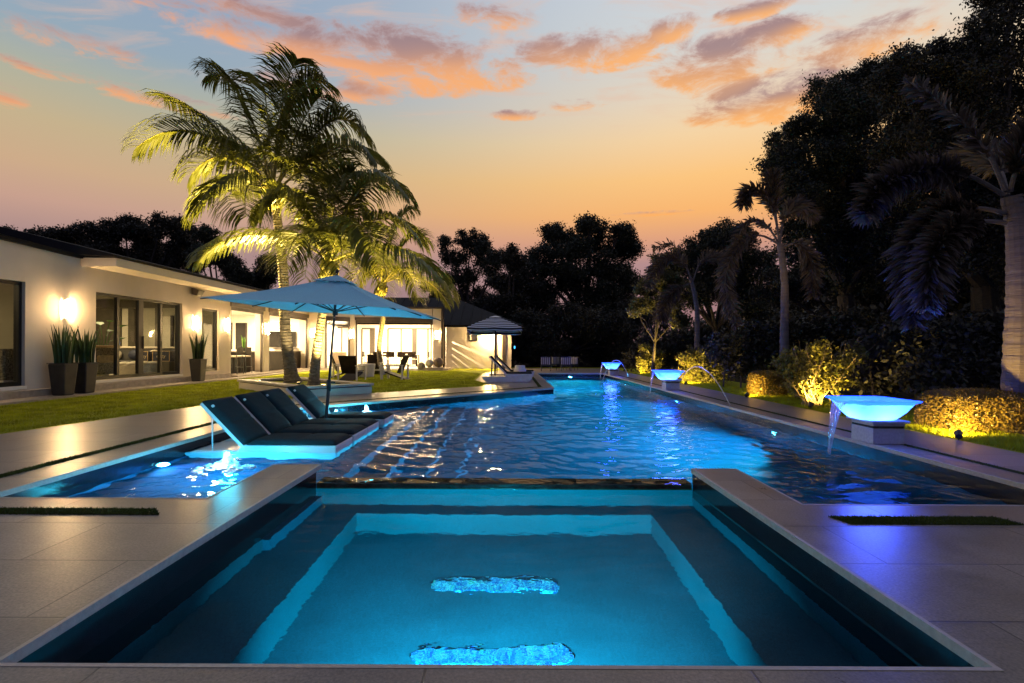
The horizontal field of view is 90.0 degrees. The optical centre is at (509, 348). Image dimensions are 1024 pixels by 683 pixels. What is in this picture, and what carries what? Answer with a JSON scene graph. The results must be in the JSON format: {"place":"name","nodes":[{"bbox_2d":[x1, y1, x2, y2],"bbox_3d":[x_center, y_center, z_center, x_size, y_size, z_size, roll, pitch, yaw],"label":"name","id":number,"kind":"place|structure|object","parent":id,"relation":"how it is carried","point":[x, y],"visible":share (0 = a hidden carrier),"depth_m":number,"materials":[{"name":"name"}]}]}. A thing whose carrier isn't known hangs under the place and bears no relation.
{"place":"outdoors","nodes":[
{"label":"outdoors","id":0,"kind":"place"},
{"bbox_2d":[0,349,12,381],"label":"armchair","id":1,"kind":"object","parent":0,"point":[6,365],"visible":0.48,"depth_m":11.82,"materials":[{"name":"fabric"}]},
{"bbox_2d":[143,351,151,360],"bbox_3d":[-12.571,0.253,17.620,0.420,0.340,0.260,0,0,0],"label":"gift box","id":2,"kind":"object","parent":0,"point":[147,355],"visible":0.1,"depth_m":17.50,"materials":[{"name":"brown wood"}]},
{"bbox_2d":[147,361,174,371],"bbox_3d":[-12.243,0.637,17.610,1.320,0.415,0.380,0,0,0],"label":"bench","id":3,"kind":"object","parent":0,"point":[168,366],"visible":0.21,"depth_m":17.43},
{"bbox_2d":[152,351,174,360],"bbox_3d":[-11.921,0.246,17.620,0.600,0.360,0.260,0,0,0],"label":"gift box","id":4,"kind":"object","parent":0,"point":[168,355],"visible":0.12,"depth_m":17.50,"materials":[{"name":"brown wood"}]},
{"bbox_2d":[332,352,346,366],"bbox_3d":[-10.253,0.614,31.100,1.000,0.880,1.000,0,0,0],"label":"sofa","id":5,"kind":"object","parent":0,"point":[335,355],"visible":0.2,"depth_m":30.60,"materials":[{"name":"beige fabric"}]},
{"bbox_2d":[73,489,918,666],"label":"spa water","id":6,"kind":"structure","parent":0,"point":[512,577],"depth_m":2.98,"materials":[{"name":"liquid"}]},
{"bbox_2d":[0,368,1023,682],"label":"pool deck","id":7,"kind":"structure","parent":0,"point":[962,584],"depth_m":3.08,"materials":[{"name":"stone"}]},
{"bbox_2d":[0,506,159,514],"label":"grass strip","id":8,"kind":"object","parent":7,"relation":"in","point":[85,510],"depth_m":3.72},
{"bbox_2d":[0,421,216,477],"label":"grass strip","id":9,"kind":"object","parent":7,"relation":"in","point":[25,469],"depth_m":5.76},
{"bbox_2d":[296,387,535,404],"bbox_3d":[-1.868,1.181,13.391,8.102,0.021,0.176,0,0,-45],"label":"grass strip","id":10,"kind":"object","parent":7,"relation":"in","point":[424,395],"depth_m":13.00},
{"bbox_2d":[467,316,521,375],"bbox_3d":[-0.559,-0.035,19.547,2.014,2.464,2.016,0,0,0],"label":"striped umbrella","id":11,"kind":"object","parent":7,"relation":"on","point":[494,325],"visible":0.99,"depth_m":18.94,"materials":[{"name":"fabric"}]},
{"bbox_2d":[482,356,532,381],"bbox_3d":[-0.087,0.732,18.810,1.826,0.935,0.720,0,0,0],"label":"deck lounger","id":12,"kind":"object","parent":7,"relation":"on","point":[517,376],"visible":0.99,"depth_m":18.45,"materials":[{"name":"white plastic"}]},
{"bbox_2d":[489,356,533,376],"bbox_3d":[0.063,0.733,20.760,1.826,0.935,0.720,0,0,0],"label":"deck lounger","id":13,"kind":"object","parent":7,"relation":"on","point":[506,366],"visible":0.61,"depth_m":20.44,"materials":[{"name":"black fabric"}]},
{"bbox_2d":[514,365,525,370],"bbox_3d":[0.387,0.919,19.750,0.480,0.565,0.480,0,0,0],"label":"side table","id":14,"kind":"object","parent":7,"relation":"on","point":[519,368],"visible":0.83,"depth_m":19.58,"materials":[{"name":"white plastic"}]},
{"bbox_2d":[532,377,541,386],"bbox_3d":[0.954,1.194,20.961,0.158,0.021,9.283,0,0,0],"label":"grass strip","id":15,"kind":"object","parent":7,"relation":"in","point":[536,382],"depth_m":18.29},
{"bbox_2d":[541,357,550,370],"bbox_3d":[1.969,0.819,27.985,0.540,0.780,0.530,0,0,0],"label":"striped chair","id":16,"kind":"object","parent":7,"relation":"on","point":[545,361],"visible":0.91,"depth_m":28.17,"materials":[{"name":"grey fabric"}]},
{"bbox_2d":[551,356,563,369],"bbox_3d":[2.723,0.822,29.111,0.540,0.780,0.530,0,0,-29],"label":"striped chair","id":17,"kind":"object","parent":7,"relation":"on","point":[554,360],"visible":0.88,"depth_m":29.23,"materials":[{"name":"grey fabric"}]},
{"bbox_2d":[561,357,571,365],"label":"striped chair","id":18,"kind":"object","parent":7,"relation":"on","point":[565,361],"visible":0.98,"depth_m":28.18,"materials":[{"name":"grey fabric"}]},
{"bbox_2d":[566,356,577,370],"bbox_3d":[3.539,0.826,29.111,0.540,0.780,0.530,0,0,29],"label":"striped chair","id":19,"kind":"object","parent":7,"relation":"on","point":[574,361],"visible":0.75,"depth_m":29.21,"materials":[{"name":"grey fabric"}]},
{"bbox_2d":[608,368,618,374],"bbox_3d":[4.835,1.067,23.900,0.490,0.301,0.510,0,0,0],"label":"bowl pedestal","id":20,"kind":"object","parent":7,"relation":"on","point":[613,371],"visible":0.85,"depth_m":23.69,"materials":[{"name":"stone"}]},
{"bbox_2d":[602,363,620,368],"bbox_3d":[4.737,0.783,23.870,0.800,0.262,0.800,0,0,0],"label":"water bowl","id":21,"kind":"object","parent":20,"relation":"on","point":[613,365],"visible":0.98,"depth_m":23.57,"materials":[{"name":"teal"}]},
{"bbox_2d":[660,379,681,389],"bbox_3d":[4.835,1.067,15.400,0.490,0.301,0.510,0,0,0],"label":"bowl pedestal","id":22,"kind":"object","parent":7,"relation":"on","point":[670,384],"visible":0.87,"depth_m":15.19,"materials":[{"name":"concrete"}]},
{"bbox_2d":[651,370,684,379],"bbox_3d":[4.737,0.783,15.370,0.800,0.262,0.800,0,0,0],"label":"water bowl","id":23,"kind":"object","parent":22,"relation":"on","point":[668,374],"visible":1,"depth_m":15.08,"materials":[{"name":"white"}]},
{"bbox_2d":[680,366,730,405],"bbox_3d":[5.096,0.852,13.850,0.022,0.761,5.964,0,0,8],"label":"water jet","id":24,"kind":"object","parent":7,"relation":"on","point":[712,376],"visible":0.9,"depth_m":12.43},
{"bbox_2d":[846,416,910,443],"bbox_3d":[4.835,1.067,6.740,0.490,0.301,0.510,0,0,0],"label":"bowl pedestal","id":25,"kind":"object","parent":7,"relation":"on","point":[880,432],"visible":0.84,"depth_m":6.53,"materials":[{"name":"concrete"}]},
{"bbox_2d":[825,396,922,420],"bbox_3d":[4.737,0.783,6.710,0.800,0.262,0.800,0,0,0],"label":"water bowl","id":26,"kind":"object","parent":25,"relation":"on","point":[877,408],"visible":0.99,"depth_m":6.47,"materials":[{"name":"teal"}]},
{"bbox_2d":[827,401,845,452],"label":"spill water","id":27,"kind":"structure","parent":26,"relation":"in","point":[833,425],"depth_m":6.75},
{"bbox_2d":[828,514,1023,524],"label":"grass strip","id":28,"kind":"object","parent":7,"relation":"in","point":[929,520],"depth_m":3.59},
{"bbox_2d":[0,367,1023,453],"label":"lawn","id":29,"kind":"structure","parent":0,"point":[744,385],"depth_m":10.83,"materials":[{"name":"plant"}]},
{"bbox_2d":[0,226,522,405],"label":"house","id":30,"kind":"structure","parent":29,"relation":"on","point":[158,306],"depth_m":17.43,"materials":[{"name":"paint"}]},
{"bbox_2d":[0,279,21,386],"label":"sliding door","id":31,"kind":"structure","parent":30,"relation":"in","point":[17,302],"depth_m":11.76,"materials":[{"name":"black metal"}]},
{"bbox_2d":[46,324,78,395],"bbox_3d":[-10.778,0.250,12.352,0.562,1.733,0.582,0,0,0],"label":"snake plant","id":32,"kind":"object","parent":30,"relation":"on","point":[62,368],"visible":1,"depth_m":12.24,"materials":[{"name":"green plant"}]},
{"bbox_2d":[62,299,71,318],"bbox_3d":[-11.126,-1.003,12.857,0.140,0.480,0.165,0,0,0],"label":"wall sconce","id":33,"kind":"object","parent":30,"relation":"attached to","point":[66,308],"depth_m":12.84,"materials":[{"name":"white metal"}]},
{"bbox_2d":[69,324,99,392],"bbox_3d":[-10.816,0.249,12.978,0.651,1.734,0.581,0,0,0],"label":"snake plant","id":34,"kind":"object","parent":30,"relation":"on","point":[87,369],"visible":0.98,"depth_m":12.87,"materials":[{"name":"green plant"}]},
{"bbox_2d":[96,345,120,375],"bbox_3d":[-11.927,0.371,14.760,0.830,0.950,0.820,0,0,0],"label":"armchair","id":35,"kind":"object","parent":30,"relation":"on","point":[105,356],"visible":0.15,"depth_m":14.80,"materials":[{"name":"fabric"}]},
{"bbox_2d":[96,320,126,375],"bbox_3d":[-12.439,-0.036,15.562,1.296,1.761,1.591,0,0,-44],"label":"indoor plant","id":36,"kind":"object","parent":30,"relation":"on","point":[101,323],"visible":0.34,"depth_m":15.54,"materials":[{"name":"green plant"}]},
{"bbox_2d":[119,361,156,374],"bbox_3d":[-12.053,0.626,16.630,0.960,0.440,0.888,0,0,0],"label":"ottoman","id":37,"kind":"object","parent":30,"relation":"on","point":[129,367],"visible":0.66,"depth_m":16.24,"materials":[{"name":"beige fabric"}]},
{"bbox_2d":[96,292,179,379],"bbox_3d":[-11.326,-0.351,15.675,0.145,2.400,3.650,0,0,0],"label":"sliding door","id":38,"kind":"structure","parent":30,"relation":"in","point":[139,338],"depth_m":15.65,"materials":[{"name":"black metal"}]},
{"bbox_2d":[119,346,174,361],"bbox_3d":[-13.402,0.375,18.725,3.000,0.930,1.050,0,0,0],"label":"sofa","id":39,"kind":"object","parent":30,"relation":"on","point":[126,353],"visible":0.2,"depth_m":18.90,"materials":[{"name":"beige fabric"}]},
{"bbox_2d":[193,316,198,329],"bbox_3d":[-11.126,-0.912,18.148,0.140,0.480,0.165,0,0,0],"label":"wall sconce","id":40,"kind":"object","parent":30,"relation":"attached to","point":[195,323],"depth_m":18.13,"materials":[{"name":"white metal"}]},
{"bbox_2d":[188,334,207,380],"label":"snake plant","id":41,"kind":"object","parent":30,"relation":"on","point":[198,362],"visible":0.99,"depth_m":17.62,"materials":[{"name":"green plant"}]},
{"bbox_2d":[191,288,204,295],"bbox_3d":[-11.037,-2.008,18.094,0.308,0.269,0.373,0,0,0],"label":"outdoor speaker","id":42,"kind":"object","parent":30,"relation":"attached to","point":[196,292],"visible":1,"depth_m":17.94},
{"bbox_2d":[202,308,216,370],"bbox_3d":[-11.339,-0.331,19.170,0.120,2.320,1.100,0,0,0],"label":"window","id":43,"kind":"structure","parent":30,"relation":"in","point":[214,368],"depth_m":19.64,"materials":[{"name":"black metal"}]},
{"bbox_2d":[225,319,229,330],"bbox_3d":[-11.126,-0.944,20.177,0.140,0.480,0.165,0,0,0],"label":"wall sconce","id":44,"kind":"object","parent":30,"relation":"attached to","point":[227,325],"depth_m":20.16,"materials":[{"name":"white metal"}]},
{"bbox_2d":[231,347,243,373],"bbox_3d":[-11.482,0.484,21.350,0.526,1.121,0.550,0,0,0],"label":"bar stool","id":45,"kind":"object","parent":30,"relation":"on","point":[239,350],"visible":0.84,"depth_m":21.32,"materials":[{"name":"beige fabric"}]},
{"bbox_2d":[231,323,246,348],"bbox_3d":[-15.385,-0.726,28.950,1.053,1.506,0.060,0,0,0],"label":"window","id":46,"kind":"structure","parent":30,"relation":"in","point":[241,328],"depth_m":28.94,"materials":[{"name":"grey glass"}]},
{"bbox_2d":[234,347,251,372],"bbox_3d":[-11.482,0.484,22.050,0.526,1.121,0.550,0,0,0],"label":"bar stool","id":47,"kind":"object","parent":30,"relation":"on","point":[248,350],"visible":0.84,"depth_m":22.02,"materials":[{"name":"brown wood"}]},
{"bbox_2d":[231,351,301,372],"bbox_3d":[-11.853,0.569,24.600,0.700,0.945,7.500,0,0,0],"label":"bar counter","id":48,"kind":"object","parent":30,"relation":"on","point":[275,360],"visible":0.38,"depth_m":24.62,"materials":[{"name":"brown wood"}]},
{"bbox_2d":[241,337,245,350],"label":"potted plant","id":49,"kind":"object","parent":48,"relation":"on","point":[243,343],"visible":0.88,"depth_m":23.00,"materials":[{"name":"green plant"}]},
{"bbox_2d":[269,331,295,346],"bbox_3d":[-12.839,-0.541,28.913,1.529,0.879,0.075,0,0,0],"label":"television","id":50,"kind":"object","parent":30,"relation":"attached to","point":[274,340],"visible":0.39,"depth_m":28.88,"materials":[{"name":"black metal"}]},
{"bbox_2d":[386,352,396,363],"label":"dining chair","id":51,"kind":"object","parent":30,"relation":"on","point":[389,354],"visible":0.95,"depth_m":31.34,"materials":[{"name":"fabric"}]},
{"bbox_2d":[397,352,405,361],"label":"dining chair","id":52,"kind":"object","parent":30,"relation":"on","point":[400,354],"visible":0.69,"depth_m":31.34,"materials":[{"name":"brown wood"}]},
{"bbox_2d":[382,354,423,365],"bbox_3d":[-7.103,0.701,32.300,3.200,0.745,0.900,0,0,0],"label":"dining table","id":53,"kind":"object","parent":30,"relation":"on","point":[418,358],"visible":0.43,"depth_m":31.96,"materials":[{"name":"white wood"}]},
{"bbox_2d":[407,352,417,364],"bbox_3d":[-6.013,0.628,31.614,0.570,0.901,0.537,0,0,0],"label":"dining chair","id":54,"kind":"object","parent":30,"relation":"on","point":[411,354],"visible":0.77,"depth_m":31.34,"materials":[{"name":"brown wood"}]},
{"bbox_2d":[417,362,424,369],"bbox_3d":[-4.879,0.953,28.249,0.450,0.450,0.450,0,0,0],"label":"stone ball","id":55,"kind":"object","parent":30,"relation":"on","point":[420,365],"visible":0.86,"depth_m":28.08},
{"bbox_2d":[423,367,443,369],"bbox_3d":[-4.196,1.101,28.150,1.100,0.180,0.300,0,0,0],"label":"stone ledge","id":56,"kind":"object","parent":30,"relation":"on","point":[433,368],"visible":0.74,"depth_m":28.00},
{"bbox_2d":[425,359,432,366],"bbox_3d":[-4.427,0.785,28.150,0.450,0.450,0.450,0,0,0],"label":"stone ball","id":57,"kind":"object","parent":56,"relation":"on","point":[428,362],"visible":1,"depth_m":27.99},
{"bbox_2d":[433,357,443,366],"bbox_3d":[-3.917,0.732,28.150,0.560,0.560,0.560,0,0,0],"label":"stone ball","id":58,"kind":"object","parent":56,"relation":"on","point":[438,362],"visible":1,"depth_m":27.95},
{"bbox_2d":[468,332,477,340],"bbox_3d":[-2.227,-0.897,31.045,0.549,0.891,0.130,0,0,0],"label":"window","id":59,"kind":"structure","parent":30,"relation":"in","point":[470,337],"depth_m":30.98,"materials":[{"name":"white glass"}]},
{"bbox_2d":[496,335,501,368],"bbox_3d":[-0.674,0.047,31.140,0.339,2.300,0.040,0,0,0],"label":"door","id":60,"kind":"structure","parent":30,"relation":"in","point":[498,337],"depth_m":31.12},
{"bbox_2d":[237,377,373,396],"bbox_3d":[-5.875,1.048,14.480,4.240,0.272,1.937,0,0,42],"label":"raised planter","id":61,"kind":"object","parent":29,"relation":"on","point":[340,387],"visible":0.71,"depth_m":13.63,"materials":[{"name":"paint"}]},
{"bbox_2d":[118,41,394,382],"bbox_3d":[-7.316,-3.960,15.399,8.089,10.049,5.966,0,0,0],"label":"coconut palm","id":62,"kind":"object","parent":61,"relation":"in","point":[232,152],"visible":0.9,"depth_m":14.87,"materials":[{"name":"green plant"}]},
{"bbox_2d":[183,133,456,384],"bbox_3d":[-4.813,-2.654,14.056,6.953,7.418,5.259,0,0,0],"label":"coconut palm","id":63,"kind":"object","parent":61,"relation":"on","point":[333,236],"visible":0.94,"depth_m":13.31,"materials":[{"name":"green plant"}]},
{"bbox_2d":[327,355,341,377],"bbox_3d":[-6.953,0.715,21.098,1.090,0.937,0.900,0,0,-27],"label":"lawn chair","id":64,"kind":"object","parent":29,"relation":"on","point":[332,369],"visible":0.33,"depth_m":20.72,"materials":[{"name":"white wood"}]},
{"bbox_2d":[335,356,367,380],"bbox_3d":[-5.980,0.720,19.340,0.900,0.937,1.090,0,0,7],"label":"lawn chair","id":65,"kind":"object","parent":29,"relation":"on","point":[348,365],"visible":0.98,"depth_m":19.05,"materials":[{"name":"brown wood"}]},
{"bbox_2d":[358,364,374,376],"bbox_3d":[-6.028,0.903,21.533,0.720,0.540,0.720,0,0,0],"label":"drum table","id":66,"kind":"object","parent":29,"relation":"on","point":[370,370],"visible":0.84,"depth_m":21.27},
{"bbox_2d":[362,354,384,373],"bbox_3d":[-6.227,0.718,23.415,0.900,0.937,1.090,0,0,-9],"label":"lawn chair","id":67,"kind":"object","parent":29,"relation":"on","point":[371,358],"visible":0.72,"depth_m":23.66,"materials":[{"name":"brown wood"}]},
{"bbox_2d":[379,355,410,379],"bbox_3d":[-4.454,0.726,20.079,1.090,0.937,0.900,0,0,7],"label":"lawn chair","id":68,"kind":"object","parent":29,"relation":"on","point":[401,365],"visible":0.98,"depth_m":19.87,"materials":[{"name":"white wood"}]},
{"bbox_2d":[337,202,460,373],"bbox_3d":[-5.242,-2.769,23.441,6.190,8.012,5.334,0,0,23],"label":"coconut palm","id":69,"kind":"object","parent":29,"relation":"on","point":[377,270],"visible":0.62,"depth_m":22.70,"materials":[{"name":"green plant"}]},
{"bbox_2d":[635,343,670,372],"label":"garden shrub","id":70,"kind":"object","parent":29,"relation":"on","point":[644,363],"visible":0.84,"depth_m":25.73,"materials":[{"name":"green plant"}]},
{"bbox_2d":[625,252,693,374],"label":"broadleaf tree","id":71,"kind":"object","parent":29,"relation":"on","point":[641,305],"visible":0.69,"depth_m":23.00,"materials":[{"name":"green plant"}]},
{"bbox_2d":[642,237,738,375],"bbox_3d":[7.664,-1.804,21.600,4.475,6.093,2.121,0,0,0],"label":"foxtail palm","id":72,"kind":"object","parent":29,"relation":"on","point":[662,313],"visible":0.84,"depth_m":21.41,"materials":[{"name":"green plant"}]},
{"bbox_2d":[672,345,734,383],"bbox_3d":[6.959,0.631,18.628,2.312,1.693,1.290,0,0,0],"label":"garden shrub","id":73,"kind":"object","parent":29,"relation":"on","point":[689,362],"visible":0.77,"depth_m":18.45,"materials":[{"name":"green plant"}]},
{"bbox_2d":[746,370,787,396],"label":"clipped hedge","id":74,"kind":"object","parent":29,"relation":"on","point":[770,385],"visible":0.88,"depth_m":13.18,"materials":[{"name":"green plant"}]},
{"bbox_2d":[713,166,826,392],"bbox_3d":[7.507,-1.945,14.730,3.747,6.376,1.940,0,0,0],"label":"foxtail palm","id":75,"kind":"object","parent":29,"relation":"on","point":[771,198],"visible":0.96,"depth_m":14.46,"materials":[{"name":"green plant"}]},
{"bbox_2d":[758,336,877,406],"bbox_3d":[6.696,0.479,11.016,2.285,1.586,1.362,0,0,0],"label":"garden shrub","id":76,"kind":"object","parent":29,"relation":"on","point":[819,364],"visible":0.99,"depth_m":10.87,"materials":[{"name":"green plant"}]},
{"bbox_2d":[844,74,1023,434],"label":"foxtail palm","id":77,"kind":"object","parent":29,"relation":"on","point":[935,237],"visible":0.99,"depth_m":7.45,"materials":[{"name":"green plant"}]},
{"bbox_2d":[954,430,962,439],"bbox_3d":[6.088,1.198,6.945,0.097,0.191,0.126,0,0,37],"label":"ground uplight","id":78,"kind":"object","parent":29,"relation":"on","point":[958,434],"visible":0.91,"depth_m":6.92,"materials":[{"name":"black metal"}]},
{"bbox_2d":[913,387,1023,434],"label":"clipped hedge","id":79,"kind":"object","parent":29,"relation":"on","point":[961,402],"visible":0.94,"depth_m":7.43,"materials":[{"name":"green plant"}]},
{"bbox_2d":[0,0,1023,340],"label":"sky","id":80,"kind":"structure","parent":0,"point":[502,119],"materials":[{"name":"orange"}]},
{"bbox_2d":[4,374,1023,501],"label":"pool wall","id":81,"kind":"structure","parent":0,"point":[998,488],"depth_m":6.41,"materials":[{"name":"tile"}]},
{"bbox_2d":[46,376,1023,504],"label":"pool water","id":82,"kind":"structure","parent":0,"point":[570,430],"depth_m":6.55,"materials":[{"name":"liquid"}]},
{"bbox_2d":[191,451,256,475],"bbox_3d":[-3.219,1.282,5.736,0.660,0.258,0.566,0,0,32],"label":"bubbler","id":83,"kind":"object","parent":82,"relation":"on","point":[228,464],"visible":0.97,"depth_m":5.68,"materials":[{"name":"white liquid"}]},
{"bbox_2d":[362,405,371,411],"bbox_3d":[-3.003,1.277,10.755,0.261,0.230,0.258,0,0,0],"label":"bubbler","id":84,"kind":"object","parent":82,"relation":"on","point":[366,408],"visible":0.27,"depth_m":10.72,"materials":[{"name":"white liquid"}]},
{"bbox_2d":[511,351,993,417],"bbox_3d":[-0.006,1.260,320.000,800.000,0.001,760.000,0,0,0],"label":"ground","id":85,"kind":"structure","parent":0,"point":[904,395],"depth_m":16.36,"materials":[{"name":"plant"}]},
{"bbox_2d":[0,223,91,245],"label":"broadleaf tree","id":86,"kind":"object","parent":85,"relation":"on","point":[52,232],"visible":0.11,"depth_m":42.56,"materials":[{"name":"green plant"}]},
{"bbox_2d":[62,210,208,275],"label":"broadleaf tree","id":87,"kind":"object","parent":85,"relation":"on","point":[109,236],"visible":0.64,"depth_m":43.24,"materials":[{"name":"green plant"}]},
{"bbox_2d":[180,222,278,289],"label":"broadleaf tree","id":88,"kind":"object","parent":85,"relation":"on","point":[231,268],"visible":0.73,"depth_m":38.97,"materials":[{"name":"green plant"}]},
{"bbox_2d":[418,227,507,303],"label":"broadleaf tree","id":89,"kind":"object","parent":85,"relation":"on","point":[477,245],"visible":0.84,"depth_m":48.68,"materials":[{"name":"green plant"}]},
{"bbox_2d":[17,473,973,666],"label":"spa wall","id":90,"kind":"structure","parent":85,"relation":"on","point":[915,644],"depth_m":2.83,"materials":[{"name":"tile"}]},
{"bbox_2d":[466,242,550,363],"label":"broadleaf tree","id":91,"kind":"object","parent":85,"relation":"on","point":[519,286],"visible":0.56,"depth_m":41.05,"materials":[{"name":"green plant"}]},
{"bbox_2d":[0,373,1023,670],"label":"pool coping","id":92,"kind":"object","parent":85,"relation":"on","point":[882,597],"visible":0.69,"depth_m":2.58,"materials":[{"name":"stone"}]},
{"bbox_2d":[520,210,656,362],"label":"broadleaf tree","id":93,"kind":"object","parent":85,"relation":"on","point":[612,284],"visible":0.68,"depth_m":44.25,"materials":[{"name":"green plant"}]},
{"bbox_2d":[618,318,743,371],"bbox_3d":[9.656,-0.173,27.572,7.583,3.272,3.032,0,0,0],"label":"garden shrub","id":94,"kind":"object","parent":85,"relation":"on","point":[675,345],"visible":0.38,"depth_m":27.00,"materials":[{"name":"green plant"}]},
{"bbox_2d":[639,216,779,370],"bbox_3d":[10.122,-2.838,26.882,7.610,8.330,6.004,0,0,0],"label":"broadleaf tree","id":95,"kind":"object","parent":85,"relation":"on","point":[717,237],"visible":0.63,"depth_m":25.47,"materials":[{"name":"green plant"}]},
{"bbox_2d":[473,280,1005,383],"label":"woods","id":96,"kind":"object","parent":85,"relation":"on","point":[826,300],"visible":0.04,"depth_m":30.38,"materials":[{"name":"green plant"}]},
{"bbox_2d":[689,298,901,390],"bbox_3d":[9.100,-0.103,16.093,6.894,2.866,2.927,0,0,0],"label":"garden shrub","id":97,"kind":"object","parent":85,"relation":"on","point":[756,339],"visible":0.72,"depth_m":15.81,"materials":[{"name":"green plant"}]},
{"bbox_2d":[746,51,930,387],"bbox_3d":[11.135,-4.719,17.528,7.014,12.106,5.536,0,0,0],"label":"broadleaf tree","id":98,"kind":"object","parent":85,"relation":"on","point":[843,110],"visible":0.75,"depth_m":16.25,"materials":[{"name":"green plant"}]},
{"bbox_2d":[742,259,1002,371],"bbox_3d":[15.679,-1.625,22.047,11.011,6.162,3.915,0,0,9],"label":"broadleaf tree","id":99,"kind":"object","parent":85,"relation":"on","point":[771,285],"visible":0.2,"depth_m":21.84,"materials":[{"name":"green plant"}]},
{"bbox_2d":[834,302,1004,410],"bbox_3d":[9.689,0.084,11.216,4.944,2.651,2.817,0,0,-20],"label":"garden shrub","id":100,"kind":"object","parent":85,"relation":"on","point":[954,352],"visible":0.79,"depth_m":10.57,"materials":[{"name":"green plant"}]},
{"bbox_2d":[852,0,1023,396],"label":"broadleaf tree","id":101,"kind":"object","parent":85,"relation":"on","point":[977,66],"visible":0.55,"depth_m":12.56,"materials":[{"name":"green plant"}]},
{"bbox_2d":[606,372,1023,474],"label":"walkway","id":102,"kind":"structure","parent":0,"point":[982,463],"depth_m":6.53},
{"bbox_2d":[632,372,1023,451],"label":"grass","id":103,"kind":"structure","parent":0,"point":[1016,441],"depth_m":8.13,"materials":[{"name":"plant"}]},
{"label":"pool floor","id":104,"kind":"structure","parent":0,"visible":0},
{"bbox_2d":[317,478,691,489],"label":"spillover wall","id":105,"kind":"structure","parent":104,"relation":"on","point":[537,484],"depth_m":5.20,"materials":[{"name":"brown stone"}]},
{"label":"tanning ledge","id":106,"kind":"structure","parent":104,"relation":"on","visible":0},
{"bbox_2d":[191,396,352,453],"bbox_3d":[-3.252,1.151,7.013,1.993,0.948,0.706,0,0,0],"label":"pool lounger","id":107,"kind":"object","parent":106,"relation":"on","point":[242,428],"visible":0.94,"depth_m":6.74,"materials":[{"name":"black plastic"}]},
{"bbox_2d":[224,391,366,440],"bbox_3d":[-3.272,1.151,7.853,1.993,0.948,0.706,0,0,0],"label":"pool lounger","id":108,"kind":"object","parent":106,"relation":"on","point":[264,412],"visible":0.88,"depth_m":7.68,"materials":[{"name":"fabric"}]},
{"bbox_2d":[259,388,378,432],"bbox_3d":[-3.272,1.151,8.558,1.993,0.948,0.706,0,0,0],"label":"pool lounger","id":109,"kind":"object","parent":106,"relation":"on","point":[287,408],"visible":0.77,"depth_m":8.45,"materials":[{"name":"fabric"}]},
{"bbox_2d":[200,269,440,417],"bbox_3d":[-3.180,0.092,9.300,3.250,3.074,2.690,0,0,7],"label":"patio umbrella","id":110,"kind":"object","parent":106,"relation":"on","point":[335,295],"visible":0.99,"depth_m":8.97,"materials":[{"name":"fabric"}]},
{"bbox_2d":[286,384,393,424],"bbox_3d":[-3.232,1.151,9.513,1.993,0.948,0.706,0,0,0],"label":"pool lounger","id":111,"kind":"object","parent":106,"relation":"on","point":[308,400],"visible":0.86,"depth_m":9.28,"materials":[{"name":"grey fabric"}]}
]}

